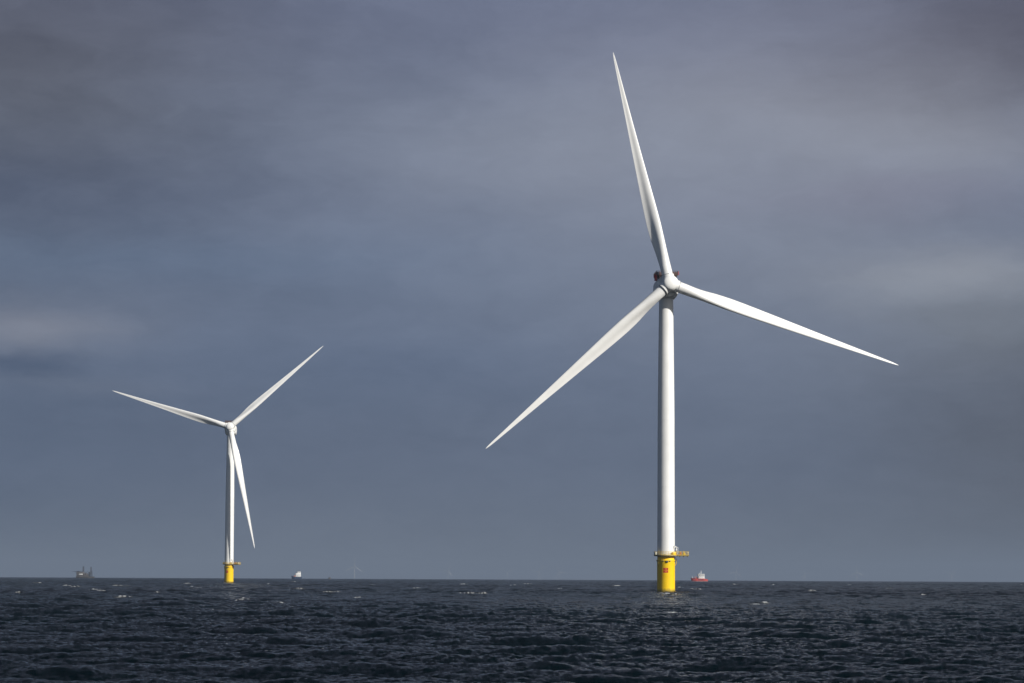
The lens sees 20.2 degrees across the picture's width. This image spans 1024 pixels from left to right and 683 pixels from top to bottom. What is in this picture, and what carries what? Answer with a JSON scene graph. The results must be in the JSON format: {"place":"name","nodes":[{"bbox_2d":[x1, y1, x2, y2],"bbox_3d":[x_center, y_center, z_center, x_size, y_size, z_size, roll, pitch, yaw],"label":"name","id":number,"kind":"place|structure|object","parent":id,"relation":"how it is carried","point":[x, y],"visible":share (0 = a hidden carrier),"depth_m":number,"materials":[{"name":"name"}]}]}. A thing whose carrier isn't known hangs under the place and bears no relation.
{"place":"outdoors","nodes":[
{"label":"outdoors","id":0,"kind":"place"},
{"bbox_2d":[0,577,1023,682],"bbox_3d":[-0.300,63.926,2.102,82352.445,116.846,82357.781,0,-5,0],"label":"sea","id":1,"kind":"structure","parent":0,"point":[157,630],"depth_m":319.68,"materials":[{"name":"liquid"}]},
{"bbox_2d":[72,567,94,577],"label":"offshore vessel","id":2,"kind":"object","parent":1,"relation":"on","point":[82,574],"visible":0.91,"depth_m":5558.43,"materials":[{"name":"grey metal"}]},
{"bbox_2d":[114,346,322,582],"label":"wind turbine","id":3,"kind":"object","parent":1,"relation":"in","point":[233,454],"visible":1,"depth_m":2332.04,"materials":[{"name":"white metal"}]},
{"bbox_2d":[291,572,301,578],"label":"cargo ship","id":4,"kind":"object","parent":1,"relation":"on","point":[297,575],"visible":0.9,"depth_m":5558.56},
{"bbox_2d":[486,53,896,591],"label":"wind turbine","id":5,"kind":"object","parent":1,"relation":"in","point":[668,286],"visible":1,"depth_m":1186.18,"materials":[{"name":"white metal"}]},
{"bbox_2d":[691,573,707,580],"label":"supply ship","id":6,"kind":"object","parent":1,"relation":"on","point":[701,577],"visible":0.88,"depth_m":4631.64},
{"bbox_2d":[0,0,1023,581],"label":"sky","id":7,"kind":"structure","parent":0,"point":[199,199],"materials":[{"name":"grey"}]}
]}

